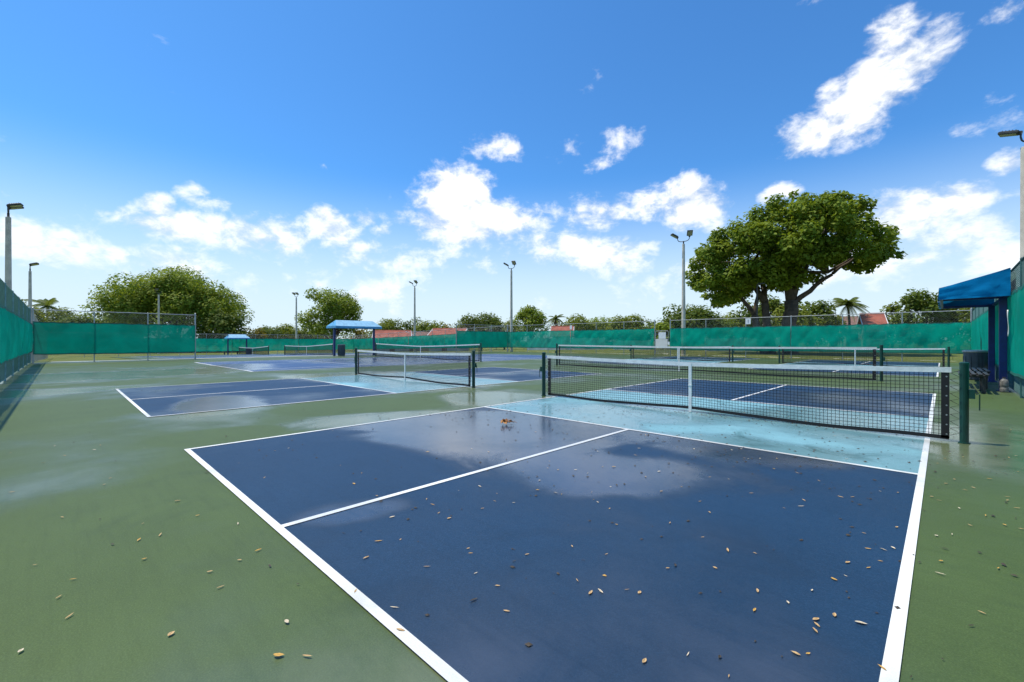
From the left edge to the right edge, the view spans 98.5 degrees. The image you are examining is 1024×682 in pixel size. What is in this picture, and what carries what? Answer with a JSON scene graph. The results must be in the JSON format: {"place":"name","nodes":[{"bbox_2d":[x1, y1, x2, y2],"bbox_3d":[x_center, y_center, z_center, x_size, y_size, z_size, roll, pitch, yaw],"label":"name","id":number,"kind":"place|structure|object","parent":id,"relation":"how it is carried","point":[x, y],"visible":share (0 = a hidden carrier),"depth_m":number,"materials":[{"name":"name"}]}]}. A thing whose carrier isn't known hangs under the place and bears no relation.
{"place":"outdoors","nodes":[
{"label":"outdoors","id":0,"kind":"place"},
{"bbox_2d":[63,352,455,361],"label":"concrete path","id":1,"kind":"structure","parent":0,"point":[230,357],"depth_m":34.93,"materials":[{"name":"grey concrete"}]},
{"bbox_2d":[116,352,442,358],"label":"court pavement","id":2,"kind":"structure","parent":0,"point":[136,357],"depth_m":47.94,"materials":[{"name":"green paint"}]},
{"bbox_2d":[142,353,326,356],"bbox_3d":[-34.212,1.801,58.300,10.970,0.223,23.800,0,0,44],"label":"tennis court","id":3,"kind":"object","parent":2,"relation":"on","point":[221,355],"visible":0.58,"depth_m":54.49,"materials":[{"name":"blue paint"}]},
{"bbox_2d":[239,345,268,354],"bbox_3d":[-34.355,1.242,58.440,13.072,1.394,0.109,0,0,44],"label":"tennis net","id":4,"kind":"object","parent":3,"relation":"on","point":[257,350],"visible":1,"depth_m":57.31,"materials":[{"name":"black fabric"}]},
{"bbox_2d":[224,334,249,354],"bbox_3d":[-40.441,0.514,64.946,1.920,2.950,2.848,0,0,44],"label":"gabled shelter","id":5,"kind":"object","parent":2,"relation":"on","point":[234,336],"visible":0.93,"depth_m":64.28,"materials":[{"name":"blue paint"}]},
{"bbox_2d":[158,353,383,358],"bbox_3d":[-21.267,1.439,45.650,10.970,0.223,23.800,0,0,44],"label":"tennis court","id":6,"kind":"object","parent":2,"relation":"on","point":[251,356],"visible":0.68,"depth_m":41.33,"materials":[{"name":"blue paint"}]},
{"bbox_2d":[284,344,332,354],"bbox_3d":[-21.267,0.876,45.650,13.072,1.394,0.109,0,0,44],"label":"tennis net","id":7,"kind":"object","parent":6,"relation":"on","point":[306,348],"visible":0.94,"depth_m":45.10,"materials":[{"name":"black fabric"}]},
{"bbox_2d":[0,352,1023,681],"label":"court pavement","id":8,"kind":"structure","parent":0,"point":[108,454],"depth_m":2.76,"materials":[{"name":"green paint"}]},
{"bbox_2d":[0,278,33,382],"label":"chain link fence","id":9,"kind":"object","parent":8,"relation":"on","point":[16,337],"visible":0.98,"depth_m":15.25,"materials":[{"name":"green fabric"}]},
{"bbox_2d":[32,307,195,362],"bbox_3d":[-24.310,-0.313,27.490,0.132,3.220,7.626,0,0,44],"label":"chain link fence","id":10,"kind":"object","parent":8,"relation":"on","point":[58,338],"visible":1,"depth_m":27.07,"materials":[{"name":"fabric"}]},
{"bbox_2d":[337,344,344,355],"bbox_3d":[-14.463,0.750,37.400,0.642,0.955,0.642,0,0,44],"label":"litter bin","id":11,"kind":"object","parent":8,"relation":"on","point":[341,349],"visible":1,"depth_m":37.16,"materials":[{"name":"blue plastic"}]},
{"bbox_2d":[326,320,381,355],"bbox_3d":[-13.687,-0.263,38.383,1.920,3.020,4.168,0,0,44],"label":"gabled shelter","id":12,"kind":"object","parent":8,"relation":"on","point":[342,324],"visible":0.99,"depth_m":37.67,"materials":[{"name":"blue paint"}]},
{"bbox_2d":[116,367,600,416],"bbox_3d":[-3.433,1.241,14.108,6.100,0.004,13.410,0,0,44],"label":"pickleball court","id":13,"kind":"object","parent":8,"relation":"on","point":[154,401],"visible":0.84,"depth_m":11.30,"materials":[{"name":"blue paint"}]},
{"bbox_2d":[354,348,476,387],"bbox_3d":[-3.422,0.750,14.118,6.972,0.993,0.109,0,0,44],"label":"pickleball net","id":14,"kind":"object","parent":13,"relation":"on","point":[457,369],"visible":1,"depth_m":13.39,"materials":[{"name":"black fabric"}]},
{"bbox_2d":[194,354,581,371],"bbox_3d":[-6.168,1.241,30.196,10.970,0.004,23.800,0,0,44],"label":"tennis court","id":15,"kind":"object","parent":8,"relation":"on","point":[270,365],"visible":0.86,"depth_m":25.50,"materials":[{"name":"blue paint"}]},
{"bbox_2d":[375,342,482,361],"bbox_3d":[-6.462,0.678,31.182,13.072,1.138,0.109,0,0,44],"label":"tennis net","id":16,"kind":"object","parent":8,"relation":"on","point":[474,348],"visible":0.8,"depth_m":29.86,"materials":[{"name":"black fabric"}]},
{"bbox_2d":[456,323,507,352],"bbox_3d":[-3.198,-0.313,49.091,0.136,3.220,7.676,0,0,44],"label":"chain link fence","id":17,"kind":"object","parent":8,"relation":"on","point":[491,339],"visible":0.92,"depth_m":49.06,"materials":[{"name":"metal"}]},
{"bbox_2d":[91,375,1016,659],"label":"leaf crumbs","id":18,"kind":"object","parent":8,"relation":"on","point":[687,463],"visible":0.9,"depth_m":4.81,"materials":[{"name":"brown plant"}]},
{"bbox_2d":[184,378,935,681],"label":"pickleball court","id":19,"kind":"object","parent":8,"relation":"on","point":[312,508],"visible":0.84,"depth_m":2.92,"materials":[{"name":"blue paint"}]},
{"bbox_2d":[501,419,516,423],"bbox_3d":[-0.076,1.194,6.546,0.247,0.086,0.188,0,0,44],"label":"crumpled leaf","id":20,"kind":"object","parent":19,"relation":"on","point":[505,421],"visible":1,"depth_m":6.55,"materials":[{"name":"brown plant"}]},
{"bbox_2d":[539,352,979,443],"bbox_3d":[3.122,0.750,7.723,6.972,0.993,0.109,0,0,44],"label":"pickleball net","id":21,"kind":"object","parent":19,"relation":"on","point":[966,393],"visible":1,"depth_m":6.57,"materials":[{"name":"black fabric"}]},
{"bbox_2d":[587,356,759,365],"bbox_3d":[10.755,1.241,28.626,6.100,0.004,13.410,0,0,44],"label":"pickleball court","id":22,"kind":"object","parent":8,"relation":"on","point":[668,359],"visible":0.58,"depth_m":29.63,"materials":[{"name":"blue paint"}]},
{"bbox_2d":[629,345,733,361],"bbox_3d":[10.752,0.750,28.623,6.972,0.993,0.109,0,0,44],"label":"pickleball net","id":23,"kind":"object","parent":22,"relation":"on","point":[673,354],"visible":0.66,"depth_m":28.44,"materials":[{"name":"black fabric"}]},
{"bbox_2d":[555,343,884,380],"bbox_3d":[6.877,0.683,18.148,13.072,1.128,0.109,0,0,44],"label":"tennis net","id":24,"kind":"object","parent":8,"relation":"on","point":[655,351],"visible":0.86,"depth_m":16.24,"materials":[{"name":"black fabric"}]},
{"bbox_2d":[752,360,939,376],"bbox_3d":[17.299,1.241,22.231,6.100,0.004,13.410,0,0,44],"label":"pickleball court","id":25,"kind":"object","parent":8,"relation":"on","point":[936,374],"visible":0.46,"depth_m":22.38,"materials":[{"name":"blue paint"}]},
{"bbox_2d":[777,346,951,366],"bbox_3d":[17.296,0.750,22.227,6.972,0.993,0.109,0,0,44],"label":"pickleball net","id":26,"kind":"object","parent":25,"relation":"on","point":[949,355],"visible":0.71,"depth_m":21.10,"materials":[{"name":"black fabric"}]},
{"bbox_2d":[958,371,989,393],"bbox_3d":[11.352,1.011,10.866,0.508,0.472,1.300,0,0,44],"label":"slatted bench","id":27,"kind":"object","parent":8,"relation":"on","point":[982,376],"visible":0.62,"depth_m":10.50,"materials":[{"name":"black plastic"}]},
{"bbox_2d":[938,268,1010,391],"bbox_3d":[12.974,-0.248,12.501,1.285,2.990,4.656,0,0,44],"label":"shade canopy","id":28,"kind":"object","parent":8,"relation":"on","point":[984,291],"visible":0.98,"depth_m":10.93,"materials":[{"name":"blue fabric"}]},
{"bbox_2d":[962,350,987,379],"bbox_3d":[14.960,0.759,14.200,0.663,0.935,0.663,0,0,44],"label":"litter bin","id":29,"kind":"object","parent":8,"relation":"on","point":[975,359],"visible":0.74,"depth_m":13.99,"materials":[{"name":"grey plastic"}]},
{"bbox_2d":[969,368,990,388],"bbox_3d":[12.738,1.011,12.140,0.508,0.472,2.000,0,0,44],"label":"slatted bench","id":30,"kind":"object","parent":8,"relation":"on","point":[981,370],"visible":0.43,"depth_m":11.58,"materials":[{"name":"black plastic"}]},
{"bbox_2d":[971,257,1023,397],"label":"chain link fence","id":31,"kind":"object","parent":8,"relation":"on","point":[1015,337],"visible":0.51,"depth_m":10.51,"materials":[{"name":"teal fabric"}]},
{"bbox_2d":[1000,377,1008,392],"bbox_3d":[11.969,1.060,10.725,0.152,0.373,0.148,0,0,44],"label":"water jug","id":32,"kind":"object","parent":8,"relation":"on","point":[1004,384],"visible":1,"depth_m":10.68,"materials":[{"name":"plastic"}]},
{"bbox_2d":[0,0,1023,338],"label":"sky","id":33,"kind":"structure","parent":0,"point":[272,150],"materials":[{"name":"blue"}]},
{"bbox_2d":[37,345,1019,383],"bbox_3d":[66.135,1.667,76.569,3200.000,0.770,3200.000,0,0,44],"label":"grass ground","id":34,"kind":"structure","parent":0,"point":[65,357],"depth_m":45.23,"materials":[{"name":"green plant"}]},
{"bbox_2d":[5,202,23,289],"bbox_3d":[-31.189,-3.585,27.627,1.246,10.043,0.828,0,0,44],"label":"light pole","id":35,"kind":"object","parent":34,"relation":"on","point":[8,252],"visible":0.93,"depth_m":27.42,"materials":[{"name":"metal"}]},
{"bbox_2d":[28,262,38,310],"bbox_3d":[-50.040,-3.115,46.112,1.268,10.160,0.834,0,0,44],"label":"light pole","id":36,"kind":"object","parent":34,"relation":"on","point":[30,285],"visible":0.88,"depth_m":45.93,"materials":[{"name":"metal"}]},
{"bbox_2d":[21,299,45,321],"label":"leafy tree","id":37,"kind":"object","parent":34,"relation":"on","point":[38,314],"visible":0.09,"depth_m":77.23,"materials":[{"name":"green plant"}]},
{"bbox_2d":[31,311,45,362],"bbox_3d":[-41.054,0.072,38.421,39.101,3.990,0.096,0,0,44],"label":"chain link fence","id":38,"kind":"object","parent":34,"relation":"on","point":[38,356],"visible":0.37,"depth_m":31.09,"materials":[{"name":"metal"}]},
{"bbox_2d":[23,298,65,318],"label":"palm tree","id":39,"kind":"object","parent":34,"relation":"on","point":[45,303],"visible":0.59,"depth_m":91.52,"materials":[{"name":"green plant"}]},
{"bbox_2d":[35,306,78,321],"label":"leafy tree","id":40,"kind":"object","parent":34,"relation":"on","point":[58,315],"visible":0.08,"depth_m":90.49,"materials":[{"name":"green plant"}]},
{"bbox_2d":[49,312,106,322],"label":"leafy tree","id":41,"kind":"object","parent":34,"relation":"on","point":[75,319],"visible":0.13,"depth_m":85.89,"materials":[{"name":"green plant"}]},
{"bbox_2d":[91,312,149,323],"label":"leafy tree","id":42,"kind":"object","parent":34,"relation":"on","point":[105,320],"visible":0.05,"depth_m":86.56,"materials":[{"name":"green plant"}]},
{"bbox_2d":[155,289,159,353],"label":"light pole","id":43,"kind":"object","parent":34,"relation":"on","point":[156,290],"visible":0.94,"depth_m":70.89,"materials":[{"name":"metal"}]},
{"bbox_2d":[77,265,254,329],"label":"leafy tree","id":44,"kind":"object","parent":34,"relation":"on","point":[181,292],"visible":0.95,"depth_m":77.14,"materials":[{"name":"green plant"}]},
{"bbox_2d":[47,334,353,357],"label":"chain link fence","id":45,"kind":"object","parent":34,"relation":"on","point":[206,345],"visible":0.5,"depth_m":68.52,"materials":[{"name":"fabric"}]},
{"bbox_2d":[192,308,250,338],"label":"leafy tree","id":46,"kind":"object","parent":34,"relation":"on","point":[226,323],"visible":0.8,"depth_m":78.23,"materials":[{"name":"green plant"}]},
{"bbox_2d":[243,326,267,338],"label":"leafy tree","id":47,"kind":"object","parent":34,"relation":"on","point":[258,336],"visible":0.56,"depth_m":94.89,"materials":[{"name":"green plant"}]},
{"bbox_2d":[251,325,285,338],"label":"leafy tree","id":48,"kind":"object","parent":34,"relation":"on","point":[269,330],"visible":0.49,"depth_m":103.16,"materials":[{"name":"green plant"}]},
{"bbox_2d":[271,323,308,343],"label":"leafy tree","id":49,"kind":"object","parent":34,"relation":"on","point":[288,331],"visible":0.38,"depth_m":107.00,"materials":[{"name":"green plant"}]},
{"bbox_2d":[213,329,369,344],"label":"hedge","id":50,"kind":"object","parent":34,"relation":"on","point":[342,334],"visible":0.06,"depth_m":122.34,"materials":[{"name":"green plant"}]},
{"bbox_2d":[292,292,298,351],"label":"light pole","id":51,"kind":"object","parent":34,"relation":"on","point":[295,293],"visible":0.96,"depth_m":79.39,"materials":[{"name":"metal"}]},
{"bbox_2d":[294,328,328,339],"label":"leafy tree","id":52,"kind":"object","parent":34,"relation":"on","point":[309,335],"visible":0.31,"depth_m":108.80,"materials":[{"name":"green plant"}]},
{"bbox_2d":[294,286,363,350],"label":"leafy tree","id":53,"kind":"object","parent":34,"relation":"on","point":[331,310],"visible":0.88,"depth_m":89.44,"materials":[{"name":"green plant"}]},
{"bbox_2d":[350,329,369,349],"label":"leafy tree","id":54,"kind":"object","parent":34,"relation":"on","point":[359,333],"visible":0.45,"depth_m":97.53,"materials":[{"name":"green plant"}]},
{"bbox_2d":[363,318,403,337],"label":"leafy tree","id":55,"kind":"object","parent":34,"relation":"on","point":[385,324],"visible":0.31,"depth_m":116.91,"materials":[{"name":"green plant"}]},
{"bbox_2d":[372,330,411,351],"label":"house","id":56,"kind":"structure","parent":34,"relation":"on","point":[381,335],"depth_m":84.02,"materials":[{"name":"paint"}]},
{"bbox_2d":[393,317,420,330],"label":"leafy tree","id":57,"kind":"object","parent":34,"relation":"on","point":[407,327],"visible":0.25,"depth_m":117.93,"materials":[{"name":"green plant"}]},
{"bbox_2d":[409,280,417,351],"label":"light pole","id":58,"kind":"object","parent":34,"relation":"on","point":[415,281],"visible":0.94,"depth_m":66.89,"materials":[{"name":"metal"}]},
{"bbox_2d":[406,331,428,350],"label":"house","id":59,"kind":"structure","parent":34,"relation":"on","point":[419,333],"depth_m":87.46,"materials":[{"name":"paint"}]},
{"bbox_2d":[412,320,444,331],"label":"leafy tree","id":60,"kind":"object","parent":34,"relation":"on","point":[426,327],"visible":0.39,"depth_m":111.38,"materials":[{"name":"green plant"}]},
{"bbox_2d":[353,326,506,351],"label":"chain link fence","id":61,"kind":"object","parent":34,"relation":"on","point":[422,340],"visible":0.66,"depth_m":65.91,"materials":[{"name":"fabric"}]},
{"bbox_2d":[428,328,468,350],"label":"house","id":62,"kind":"structure","parent":34,"relation":"on","point":[444,331],"depth_m":80.45,"materials":[{"name":"paint"}]},
{"bbox_2d":[452,311,504,331],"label":"leafy tree","id":63,"kind":"object","parent":34,"relation":"on","point":[482,322],"visible":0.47,"depth_m":89.15,"materials":[{"name":"green plant"}]},
{"bbox_2d":[503,261,515,351],"bbox_3d":[-0.255,-4.043,52.490,2.048,10.781,0.768,0,0,44],"label":"light pole","id":64,"kind":"object","parent":34,"relation":"on","point":[511,308],"visible":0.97,"depth_m":52.49,"materials":[{"name":"metal"}]},
{"bbox_2d":[497,316,525,349],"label":"leafy tree","id":65,"kind":"object","parent":34,"relation":"on","point":[514,326],"visible":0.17,"depth_m":99.66,"materials":[{"name":"green plant"}]},
{"bbox_2d":[513,304,548,330],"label":"leafy tree","id":66,"kind":"object","parent":34,"relation":"on","point":[529,317],"visible":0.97,"depth_m":84.97,"materials":[{"name":"green plant"}]},
{"bbox_2d":[450,323,646,349],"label":"hedge","id":67,"kind":"object","parent":34,"relation":"on","point":[561,325],"visible":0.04,"depth_m":102.32,"materials":[{"name":"green plant"}]},
{"bbox_2d":[547,314,565,325],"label":"palm tree","id":68,"kind":"object","parent":34,"relation":"on","point":[555,319],"visible":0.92,"depth_m":91.69,"materials":[{"name":"green plant"}]},
{"bbox_2d":[527,338,589,349],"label":"boundary wall","id":69,"kind":"structure","parent":34,"relation":"on","point":[554,348],"depth_m":70.67,"materials":[{"name":"white paint"}]},
{"bbox_2d":[550,326,574,337],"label":"house","id":70,"kind":"structure","parent":34,"relation":"on","point":[558,328],"depth_m":79.48,"materials":[{"name":"red paint"}]},
{"bbox_2d":[559,313,601,329],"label":"leafy tree","id":71,"kind":"object","parent":34,"relation":"on","point":[572,321],"visible":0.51,"depth_m":95.98,"materials":[{"name":"green plant"}]},
{"bbox_2d":[586,317,614,329],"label":"leafy tree","id":72,"kind":"object","parent":34,"relation":"on","point":[602,320],"visible":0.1,"depth_m":102.67,"materials":[{"name":"green plant"}]},
{"bbox_2d":[602,312,649,329],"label":"leafy tree","id":73,"kind":"object","parent":34,"relation":"on","point":[627,319],"visible":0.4,"depth_m":94.04,"materials":[{"name":"green plant"}]},
{"bbox_2d":[647,319,657,338],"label":"leafy tree","id":74,"kind":"object","parent":34,"relation":"on","point":[649,325],"visible":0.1,"depth_m":88.14,"materials":[{"name":"green plant"}]},
{"bbox_2d":[651,322,673,348],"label":"leafy tree","id":75,"kind":"object","parent":34,"relation":"on","point":[662,327],"visible":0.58,"depth_m":69.67,"materials":[{"name":"green plant"}]},
{"bbox_2d":[670,230,692,355],"bbox_3d":[14.717,-4.043,38.190,2.048,10.781,0.768,0,0,44],"label":"light pole","id":76,"kind":"object","parent":34,"relation":"on","point":[689,235],"visible":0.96,"depth_m":38.18,"materials":[{"name":"metal"}]},
{"bbox_2d":[655,302,732,341],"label":"leafy tree","id":77,"kind":"object","parent":34,"relation":"on","point":[695,313],"visible":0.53,"depth_m":71.52,"materials":[{"name":"green plant"}]},
{"bbox_2d":[715,311,740,326],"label":"leafy tree","id":78,"kind":"object","parent":34,"relation":"on","point":[726,316],"visible":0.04,"depth_m":83.59,"materials":[{"name":"green plant"}]},
{"bbox_2d":[507,308,971,360],"bbox_3d":[12.984,-0.313,38.641,37.891,3.220,0.246,0,0,44],"label":"chain link fence","id":79,"kind":"object","parent":34,"relation":"on","point":[955,337],"visible":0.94,"depth_m":32.12,"materials":[{"name":"fabric"}]},
{"bbox_2d":[655,332,669,353],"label":"fence gate","id":80,"kind":"structure","parent":79,"relation":"attached to","point":[662,340],"depth_m":38.46,"materials":[{"name":"metal"}]},
{"bbox_2d":[746,318,750,323],"bbox_3d":[18.042,-1.506,33.697,0.360,0.440,0.022,0,0,44],"label":"number plate","id":81,"kind":"object","parent":79,"relation":"attached to","point":[748,320],"visible":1,"depth_m":33.68,"materials":[{"name":"white plastic"}]},
{"bbox_2d":[725,299,779,326],"bbox_3d":[32.368,-2.083,59.987,6.076,7.265,6.259,0,0,0],"label":"leafy tree","id":82,"kind":"object","parent":34,"relation":"on","point":[746,313],"visible":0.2,"depth_m":59.84,"materials":[{"name":"green plant"}]},
{"bbox_2d":[757,283,764,352],"bbox_3d":[23.287,-2.064,41.283,0.720,6.823,0.200,0,0,44],"label":"street lamp","id":83,"kind":"object","parent":34,"relation":"on","point":[757,303],"visible":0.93,"depth_m":41.45,"materials":[{"name":"grey metal"}]},
{"bbox_2d":[751,291,798,325],"bbox_3d":[38.109,-2.845,64.136,7.196,8.809,7.662,0,0,44],"label":"leafy tree","id":84,"kind":"object","parent":34,"relation":"on","point":[774,302],"visible":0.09,"depth_m":63.02,"materials":[{"name":"green plant"}]},
{"bbox_2d":[681,188,907,353],"bbox_3d":[27.281,-6.348,44.226,18.672,15.939,15.525,0,0,32],"label":"shade tree","id":85,"kind":"object","parent":34,"relation":"on","point":[791,252],"visible":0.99,"depth_m":41.03,"materials":[{"name":"green plant"}]},
{"bbox_2d":[770,305,825,325],"bbox_3d":[37.912,-2.048,59.744,7.402,7.232,7.278,0,0,20],"label":"leafy tree","id":86,"kind":"object","parent":34,"relation":"on","point":[803,313],"visible":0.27,"depth_m":58.39,"materials":[{"name":"green plant"}]},
{"bbox_2d":[798,299,843,325],"bbox_3d":[44.623,-2.280,66.519,8.436,7.698,7.347,0,0,44],"label":"leafy tree","id":87,"kind":"object","parent":34,"relation":"on","point":[820,308],"visible":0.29,"depth_m":64.30,"materials":[{"name":"green plant"}]},
{"bbox_2d":[834,314,847,324],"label":"leafy tree","id":88,"kind":"object","parent":34,"relation":"on","point":[844,323],"visible":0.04,"depth_m":69.07,"materials":[{"name":"green plant"}]},
{"bbox_2d":[840,316,857,324],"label":"house","id":89,"kind":"structure","parent":34,"relation":"on","point":[852,320],"depth_m":73.42,"materials":[{"name":"paint"}]},
{"bbox_2d":[832,297,869,324],"bbox_3d":[47.262,-2.391,62.033,4.905,7.717,5.079,0,0,44],"label":"palm tree","id":90,"kind":"object","parent":34,"relation":"on","point":[846,303],"visible":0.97,"depth_m":61.72,"materials":[{"name":"green plant"}]},
{"bbox_2d":[857,313,888,323],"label":"house","id":91,"kind":"structure","parent":34,"relation":"on","point":[864,320],"depth_m":60.90,"materials":[{"name":"paint"}]},
{"bbox_2d":[879,301,903,323],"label":"leafy tree","id":92,"kind":"object","parent":34,"relation":"on","point":[893,308],"visible":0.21,"depth_m":65.82,"materials":[{"name":"green plant"}]},
{"bbox_2d":[887,287,961,323],"bbox_3d":[56.057,-2.860,60.204,7.948,8.855,7.304,0,0,44],"label":"leafy tree","id":93,"kind":"object","parent":34,"relation":"on","point":[918,302],"visible":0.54,"depth_m":59.23,"materials":[{"name":"green plant"}]},
{"bbox_2d":[931,308,969,322],"bbox_3d":[58.626,-2.096,57.873,5.545,7.336,5.907,0,0,44],"label":"leafy tree","id":94,"kind":"object","parent":34,"relation":"on","point":[966,314],"visible":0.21,"depth_m":57.20,"materials":[{"name":"green plant"}]},
{"bbox_2d":[998,130,1023,257],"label":"light pole","id":95,"kind":"object","parent":34,"relation":"on","point":[1005,133],"visible":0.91,"depth_m":18.44,"materials":[{"name":"metal"}]}
]}

